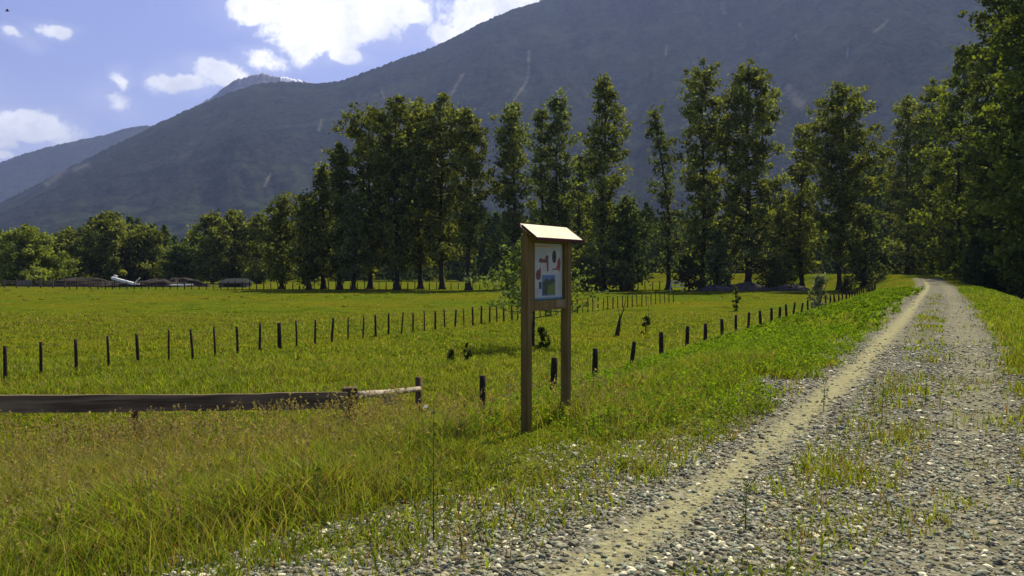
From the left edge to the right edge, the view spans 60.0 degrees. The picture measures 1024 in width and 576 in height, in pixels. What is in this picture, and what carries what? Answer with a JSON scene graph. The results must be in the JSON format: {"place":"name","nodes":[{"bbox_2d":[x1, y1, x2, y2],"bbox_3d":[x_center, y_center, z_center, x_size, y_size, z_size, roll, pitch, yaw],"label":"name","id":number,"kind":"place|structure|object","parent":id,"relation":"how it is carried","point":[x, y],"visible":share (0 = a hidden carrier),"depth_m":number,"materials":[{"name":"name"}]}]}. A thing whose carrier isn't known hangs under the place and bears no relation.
{"place":"outdoors","nodes":[
{"label":"outdoors","id":0,"kind":"place"},
{"bbox_2d":[0,125,151,201],"bbox_3d":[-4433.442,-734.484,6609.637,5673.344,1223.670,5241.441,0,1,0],"label":"mountain","id":1,"kind":"structure","parent":0,"point":[21,173],"depth_m":6952.14,"materials":[{"name":"grey stone"}]},
{"bbox_2d":[193,73,306,107],"bbox_3d":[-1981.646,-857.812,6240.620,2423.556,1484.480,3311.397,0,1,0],"label":"mountain peak","id":2,"kind":"structure","parent":0,"point":[243,83],"depth_m":6584.74,"materials":[{"name":"grey stone"}]},
{"bbox_2d":[0,0,539,161],"label":"sky","id":3,"kind":"structure","parent":0,"point":[71,70],"materials":[{"name":"blue"}]},
{"bbox_2d":[0,0,1021,269],"bbox_3d":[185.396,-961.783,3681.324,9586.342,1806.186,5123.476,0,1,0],"label":"mountain","id":4,"kind":"structure","parent":0,"point":[250,150],"depth_m":3345.67,"materials":[{"name":"grey stone"}]},
{"bbox_2d":[0,273,1023,575],"bbox_3d":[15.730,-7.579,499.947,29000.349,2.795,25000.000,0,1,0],"label":"ground","id":5,"kind":"structure","parent":0,"point":[380,303],"depth_m":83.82,"materials":[{"name":"green plant"}]},
{"bbox_2d":[0,223,82,285],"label":"willow tree","id":6,"kind":"object","parent":5,"relation":"on","point":[25,252],"visible":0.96,"depth_m":201.83,"materials":[{"name":"green plant"}]},
{"bbox_2d":[0,279,101,287],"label":"corral fence","id":7,"kind":"object","parent":5,"relation":"on","point":[28,282],"visible":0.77,"depth_m":171.87,"materials":[{"name":"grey wood"}]},
{"bbox_2d":[50,225,92,280],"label":"broadleaf tree","id":8,"kind":"object","parent":5,"relation":"on","point":[64,235],"visible":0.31,"depth_m":242.76,"materials":[{"name":"green plant"}]},
{"bbox_2d":[42,277,107,285],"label":"brush pile","id":9,"kind":"object","parent":5,"relation":"on","point":[79,279],"visible":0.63,"depth_m":184.59,"materials":[{"name":"plant"}]},
{"bbox_2d":[56,210,150,280],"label":"broadleaf tree","id":10,"kind":"object","parent":5,"relation":"on","point":[107,242],"visible":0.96,"depth_m":230.59,"materials":[{"name":"green plant"}]},
{"bbox_2d":[91,281,147,286],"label":"brush pile","id":11,"kind":"object","parent":5,"relation":"on","point":[117,283],"visible":0.58,"depth_m":182.22,"materials":[{"name":"plant"}]},
{"bbox_2d":[111,274,139,287],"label":"white boom","id":12,"kind":"object","parent":5,"relation":"on","point":[120,280],"visible":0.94,"depth_m":176.94,"materials":[{"name":"paint"}]},
{"bbox_2d":[121,222,168,281],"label":"broadleaf tree","id":13,"kind":"object","parent":5,"relation":"on","point":[153,247],"visible":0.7,"depth_m":237.73,"materials":[{"name":"green plant"}]},
{"bbox_2d":[137,278,188,286],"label":"brush pile","id":14,"kind":"object","parent":5,"relation":"on","point":[163,282],"visible":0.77,"depth_m":184.22,"materials":[{"name":"plant"}]},
{"bbox_2d":[155,239,199,279],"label":"broadleaf tree","id":15,"kind":"object","parent":5,"relation":"on","point":[179,256],"visible":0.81,"depth_m":229.31,"materials":[{"name":"green plant"}]},
{"bbox_2d":[171,284,192,285],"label":"white pipe","id":16,"kind":"object","parent":5,"relation":"on","point":[180,284],"visible":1,"depth_m":174.17,"materials":[{"name":"paint"}]},
{"bbox_2d":[170,276,212,286],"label":"brush pile","id":17,"kind":"object","parent":5,"relation":"on","point":[194,282],"visible":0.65,"depth_m":186.82,"materials":[{"name":"plant"}]},
{"bbox_2d":[181,209,237,283],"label":"broadleaf tree","id":18,"kind":"object","parent":5,"relation":"on","point":[210,265],"visible":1,"depth_m":230.32,"materials":[{"name":"green plant"}]},
{"bbox_2d":[0,377,422,442],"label":"board barrier","id":19,"kind":"object","parent":5,"relation":"on","point":[137,403],"visible":0.58,"depth_m":12.07,"materials":[{"name":"wood"}]},
{"bbox_2d":[383,394,397,404],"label":"grass","id":20,"kind":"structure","parent":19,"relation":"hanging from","point":[390,400],"depth_m":13.57,"materials":[{"name":"green plant"}]},
{"bbox_2d":[206,208,253,281],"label":"broadleaf tree","id":21,"kind":"object","parent":5,"relation":"on","point":[235,221],"visible":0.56,"depth_m":237.66,"materials":[{"name":"green plant"}]},
{"bbox_2d":[214,278,251,286],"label":"shed","id":22,"kind":"structure","parent":5,"relation":"on","point":[224,282],"depth_m":182.03,"materials":[{"name":"grey wood"}]},
{"bbox_2d":[239,210,274,283],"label":"broadleaf tree","id":23,"kind":"object","parent":5,"relation":"on","point":[257,273],"visible":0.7,"depth_m":228.29,"materials":[{"name":"green plant"}]},
{"bbox_2d":[246,189,310,288],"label":"cottonwood tree","id":24,"kind":"object","parent":5,"relation":"on","point":[280,273],"visible":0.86,"depth_m":163.69,"materials":[{"name":"green plant"}]},
{"bbox_2d":[278,189,330,289],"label":"cottonwood tree","id":25,"kind":"object","parent":5,"relation":"on","point":[302,228],"visible":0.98,"depth_m":158.90,"materials":[{"name":"green plant"}]},
{"bbox_2d":[301,160,336,288],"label":"cottonwood tree","id":26,"kind":"object","parent":5,"relation":"on","point":[322,173],"visible":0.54,"depth_m":161.87,"materials":[{"name":"green plant"}]},
{"bbox_2d":[311,459,326,509],"bbox_3d":[-1.387,1.432,6.332,0.116,0.446,0.097,0,1,18],"label":"weed stalk","id":27,"kind":"object","parent":5,"relation":"on","point":[318,468],"visible":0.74,"depth_m":6.32,"materials":[{"name":"green plant"}]},
{"bbox_2d":[0,361,649,575],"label":"seeding grass","id":28,"kind":"structure","parent":5,"relation":"on","point":[144,430],"depth_m":10.39,"materials":[{"name":"green plant"}]},
{"bbox_2d":[315,140,359,289],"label":"cottonwood tree","id":29,"kind":"object","parent":5,"relation":"on","point":[339,175],"visible":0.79,"depth_m":158.59,"materials":[{"name":"green plant"}]},
{"bbox_2d":[3,291,673,379],"bbox_3d":[0.162,1.741,59.189,0.301,1.447,79.820,1,1,26],"label":"pasture fence","id":30,"kind":"object","parent":5,"relation":"on","point":[279,345],"visible":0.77,"depth_m":38.07,"materials":[{"name":"brown wood"}]},
{"bbox_2d":[334,188,380,289],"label":"cottonwood tree","id":31,"kind":"object","parent":5,"relation":"on","point":[353,237],"visible":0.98,"depth_m":155.12,"materials":[{"name":"green plant"}]},
{"bbox_2d":[320,102,400,288],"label":"cottonwood tree","id":32,"kind":"object","parent":5,"relation":"on","point":[353,131],"visible":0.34,"depth_m":162.16,"materials":[{"name":"green plant"}]},
{"bbox_2d":[69,280,659,289],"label":"fence","id":33,"kind":"object","parent":5,"relation":"on","point":[299,285],"visible":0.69,"depth_m":157.96,"materials":[{"name":"brown wood"}]},
{"bbox_2d":[350,94,440,289],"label":"cottonwood tree","id":34,"kind":"object","parent":5,"relation":"on","point":[397,145],"visible":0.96,"depth_m":156.32,"materials":[{"name":"green plant"}]},
{"bbox_2d":[384,97,447,288],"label":"cottonwood tree","id":35,"kind":"object","parent":5,"relation":"on","point":[421,260],"visible":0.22,"depth_m":164.47,"materials":[{"name":"green plant"}]},
{"bbox_2d":[404,92,475,289],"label":"cottonwood tree","id":36,"kind":"object","parent":5,"relation":"on","point":[442,136],"visible":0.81,"depth_m":158.23,"materials":[{"name":"green plant"}]},
{"bbox_2d":[446,348,455,362],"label":"bush","id":37,"kind":"object","parent":5,"relation":"on","point":[451,353],"visible":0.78,"depth_m":31.44,"materials":[{"name":"green plant"}]},
{"bbox_2d":[434,104,500,289],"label":"cottonwood tree","id":38,"kind":"object","parent":5,"relation":"on","point":[474,134],"visible":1,"depth_m":152.98,"materials":[{"name":"green plant"}]},
{"bbox_2d":[463,342,472,359],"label":"bush","id":39,"kind":"object","parent":5,"relation":"on","point":[469,353],"visible":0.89,"depth_m":32.51,"materials":[{"name":"green plant"}]},
{"bbox_2d":[480,101,539,289],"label":"cottonwood tree","id":40,"kind":"object","parent":5,"relation":"on","point":[511,146],"visible":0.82,"depth_m":154.82,"materials":[{"name":"green plant"}]},
{"bbox_2d":[0,155,1022,294],"bbox_3d":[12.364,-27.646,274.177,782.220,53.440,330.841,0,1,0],"label":"distant wood","id":41,"kind":"object","parent":5,"relation":"on","point":[974,252],"visible":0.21,"depth_m":292.92,"materials":[{"name":"green plant"}]},
{"bbox_2d":[0,285,1023,575],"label":"leafy weeds","id":42,"kind":"object","parent":5,"relation":"on","point":[868,303],"visible":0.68,"depth_m":12.82,"materials":[{"name":"green plant"}]},
{"bbox_2d":[463,233,609,345],"bbox_3d":[0.813,0.068,39.577,5.210,5.143,6.071,0,1,-20],"label":"young tree","id":43,"kind":"object","parent":5,"relation":"on","point":[511,293],"visible":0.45,"depth_m":38.74,"materials":[{"name":"green plant"}]},
{"bbox_2d":[517,101,565,224],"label":"cottonwood tree","id":44,"kind":"object","parent":5,"relation":"on","point":[540,124],"visible":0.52,"depth_m":170.69,"materials":[{"name":"green plant"}]},
{"bbox_2d":[535,327,551,347],"bbox_3d":[1.397,2.190,38.744,0.696,1.014,0.666,-1,1,-28],"label":"bush","id":45,"kind":"object","parent":5,"relation":"on","point":[541,332],"visible":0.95,"depth_m":38.67,"materials":[{"name":"green plant"}]},
{"bbox_2d":[518,223,583,432],"bbox_3d":[0.462,0.584,10.147,0.249,2.616,1.116,1,1,31],"label":"information sign","id":46,"kind":"object","parent":5,"relation":"on","point":[545,267],"visible":0.94,"depth_m":10.06,"materials":[{"name":"brown wood"}]},
{"bbox_2d":[530,87,582,259],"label":"cottonwood tree","id":47,"kind":"object","parent":5,"relation":"on","point":[557,128],"visible":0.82,"depth_m":168.60,"materials":[{"name":"green plant"}]},
{"bbox_2d":[560,160,598,286],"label":"cottonwood tree","id":48,"kind":"object","parent":5,"relation":"on","point":[577,220],"visible":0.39,"depth_m":175.04,"materials":[{"name":"green plant"}]},
{"bbox_2d":[571,251,607,290],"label":"bush","id":49,"kind":"object","parent":5,"relation":"on","point":[597,281],"visible":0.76,"depth_m":147.07,"materials":[{"name":"green plant"}]},
{"bbox_2d":[571,72,635,289],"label":"cottonwood tree","id":50,"kind":"object","parent":5,"relation":"on","point":[605,186],"visible":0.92,"depth_m":152.69,"materials":[{"name":"green plant"}]},
{"bbox_2d":[603,259,637,291],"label":"bush","id":51,"kind":"object","parent":5,"relation":"on","point":[616,268],"visible":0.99,"depth_m":144.81,"materials":[{"name":"green plant"}]},
{"bbox_2d":[615,297,627,335],"bbox_3d":[5.687,1.439,46.039,0.731,2.222,0.248,0,1,0],"label":"fence post","id":52,"kind":"object","parent":5,"relation":"on","point":[617,332],"visible":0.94,"depth_m":45.98,"materials":[{"name":"brown wood"}]},
{"bbox_2d":[599,191,665,289],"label":"cottonwood tree","id":53,"kind":"object","parent":5,"relation":"on","point":[632,234],"visible":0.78,"depth_m":154.18,"materials":[{"name":"green plant"}]},
{"bbox_2d":[640,315,650,333],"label":"bush","id":54,"kind":"object","parent":5,"relation":"on","point":[645,323],"visible":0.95,"depth_m":47.50,"materials":[{"name":"green plant"}]},
{"bbox_2d":[642,99,687,289],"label":"cottonwood tree","id":55,"kind":"object","parent":5,"relation":"on","point":[666,203],"visible":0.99,"depth_m":157.34,"materials":[{"name":"green plant"}]},
{"bbox_2d":[670,281,683,290],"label":"field gate","id":56,"kind":"structure","parent":5,"relation":"on","point":[677,286],"depth_m":145.99,"materials":[{"name":"grey metal"}]},
{"bbox_2d":[479,283,875,410],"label":"bank fence","id":57,"kind":"object","parent":5,"relation":"on","point":[554,363],"visible":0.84,"depth_m":26.52,"materials":[{"name":"brown wood"}]},
{"bbox_2d":[668,254,705,290],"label":"bush","id":58,"kind":"object","parent":5,"relation":"on","point":[689,273],"visible":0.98,"depth_m":146.60,"materials":[{"name":"green plant"}]},
{"bbox_2d":[667,57,743,285],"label":"cottonwood tree","id":59,"kind":"object","parent":5,"relation":"on","point":[695,109],"visible":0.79,"depth_m":154.55,"materials":[{"name":"green plant"}]},
{"bbox_2d":[692,284,734,290],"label":"brush pile","id":60,"kind":"object","parent":5,"relation":"on","point":[713,287],"visible":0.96,"depth_m":145.22,"materials":[{"name":"grey plant"}]},
{"bbox_2d":[698,226,738,287],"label":"cottonwood tree","id":61,"kind":"object","parent":5,"relation":"on","point":[718,237],"visible":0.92,"depth_m":149.04,"materials":[{"name":"green plant"}]},
{"bbox_2d":[732,286,741,310],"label":"sapling","id":62,"kind":"object","parent":5,"relation":"on","point":[736,301],"visible":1,"depth_m":73.98,"materials":[{"name":"green plant"}]},
{"bbox_2d":[699,58,794,281],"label":"cottonwood tree","id":63,"kind":"object","parent":5,"relation":"on","point":[749,221],"visible":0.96,"depth_m":150.14,"materials":[{"name":"green plant"}]},
{"bbox_2d":[730,282,767,290],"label":"brush pile","id":64,"kind":"object","parent":5,"relation":"on","point":[747,286],"visible":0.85,"depth_m":146.22,"materials":[{"name":"grey plant"}]},
{"bbox_2d":[752,255,793,287],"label":"bush","id":65,"kind":"object","parent":5,"relation":"on","point":[781,276],"visible":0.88,"depth_m":150.83,"materials":[{"name":"green plant"}]},
{"bbox_2d":[752,200,816,285],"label":"cottonwood tree","id":66,"kind":"object","parent":5,"relation":"on","point":[775,242],"visible":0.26,"depth_m":168.29,"materials":[{"name":"green plant"}]},
{"bbox_2d":[763,284,810,290],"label":"brush pile","id":67,"kind":"object","parent":5,"relation":"on","point":[790,287],"visible":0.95,"depth_m":145.27,"materials":[{"name":"grey plant"}]},
{"bbox_2d":[768,122,824,286],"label":"cottonwood tree","id":68,"kind":"object","parent":5,"relation":"on","point":[800,249],"visible":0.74,"depth_m":163.06,"materials":[{"name":"green plant"}]},
{"bbox_2d":[806,272,830,308],"bbox_3d":[17.210,0.283,49.958,1.152,2.426,1.392,-1,1,-27],"label":"flowering shrub","id":69,"kind":"object","parent":5,"relation":"on","point":[819,282],"visible":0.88,"depth_m":49.82,"materials":[{"name":"green plant"}]},
{"bbox_2d":[792,79,896,289],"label":"cottonwood tree","id":70,"kind":"object","parent":5,"relation":"on","point":[836,192],"visible":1,"depth_m":150.25,"materials":[{"name":"green plant"}]},
{"bbox_2d":[839,275,857,293],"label":"bush","id":71,"kind":"object","parent":5,"relation":"on","point":[846,281],"visible":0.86,"depth_m":127.75,"materials":[{"name":"green plant"}]},
{"bbox_2d":[841,203,893,286],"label":"cottonwood tree","id":72,"kind":"object","parent":5,"relation":"on","point":[865,276],"visible":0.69,"depth_m":154.23,"materials":[{"name":"green plant"}]},
{"bbox_2d":[869,94,946,275],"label":"cottonwood tree","id":73,"kind":"object","parent":5,"relation":"on","point":[899,131],"visible":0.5,"depth_m":195.13,"materials":[{"name":"green plant"}]},
{"bbox_2d":[888,75,966,276],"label":"cottonwood tree","id":74,"kind":"object","parent":5,"relation":"on","point":[920,125],"visible":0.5,"depth_m":185.13,"materials":[{"name":"green plant"}]},
{"bbox_2d":[906,42,1006,279],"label":"cottonwood tree","id":75,"kind":"object","parent":5,"relation":"on","point":[952,101],"visible":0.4,"depth_m":157.20,"materials":[{"name":"green plant"}]},
{"bbox_2d":[928,0,1023,283],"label":"cottonwood tree","id":76,"kind":"object","parent":5,"relation":"on","point":[984,229],"visible":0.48,"depth_m":131.17,"materials":[{"name":"green plant"}]},
{"bbox_2d":[961,0,1023,298],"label":"cottonwood tree","id":77,"kind":"object","parent":5,"relation":"on","point":[1012,121],"visible":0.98,"depth_m":107.98,"materials":[{"name":"green plant"}]},
{"bbox_2d":[993,0,1023,223],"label":"cottonwood tree","id":78,"kind":"object","parent":5,"relation":"on","point":[1008,80],"visible":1,"depth_m":100.49,"materials":[{"name":"green plant"}]},
{"bbox_2d":[72,278,1023,575],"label":"gravel road","id":79,"kind":"structure","parent":0,"point":[936,286],"depth_m":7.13,"materials":[{"name":"beige gravel"}]},
{"bbox_2d":[426,404,444,539],"bbox_3d":[-0.465,1.136,5.426,0.110,0.860,0.113,-1,2,-45],"label":"weed stalk","id":80,"kind":"object","parent":79,"relation":"on","point":[430,466],"visible":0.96,"depth_m":5.42,"materials":[{"name":"green plant"}]},
{"bbox_2d":[452,522,468,559],"bbox_3d":[-0.288,1.451,5.034,0.102,0.265,0.115,0,1,0],"label":"weed stalk","id":81,"kind":"object","parent":79,"relation":"on","point":[462,555],"visible":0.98,"depth_m":5.03,"materials":[{"name":"green plant"}]},
{"bbox_2d":[737,478,755,529],"bbox_3d":[1.482,1.377,5.631,0.113,0.354,0.109,0,1,0],"label":"weed stalk","id":82,"kind":"object","parent":79,"relation":"on","point":[746,484],"visible":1,"depth_m":5.62,"materials":[{"name":"green plant"}]},
{"bbox_2d":[820,377,829,411],"bbox_3d":[3.712,1.263,10.517,0.094,0.431,0.134,0,1,0],"label":"weed stalk","id":83,"kind":"object","parent":79,"relation":"on","point":[824,393],"visible":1,"depth_m":10.52,"materials":[{"name":"green plant"}]},
{"bbox_2d":[876,383,888,423],"bbox_3d":[3.983,1.245,9.532,0.133,0.462,0.116,0,1,0],"label":"weed stalk","id":84,"kind":"object","parent":79,"relation":"on","point":[883,396],"visible":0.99,"depth_m":9.52,"materials":[{"name":"green plant"}]},
{"bbox_2d":[922,372,931,403],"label":"weed stalk","id":85,"kind":"object","parent":79,"relation":"on","point":[926,389],"visible":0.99,"depth_m":11.03,"materials":[{"name":"green plant"}]}
]}

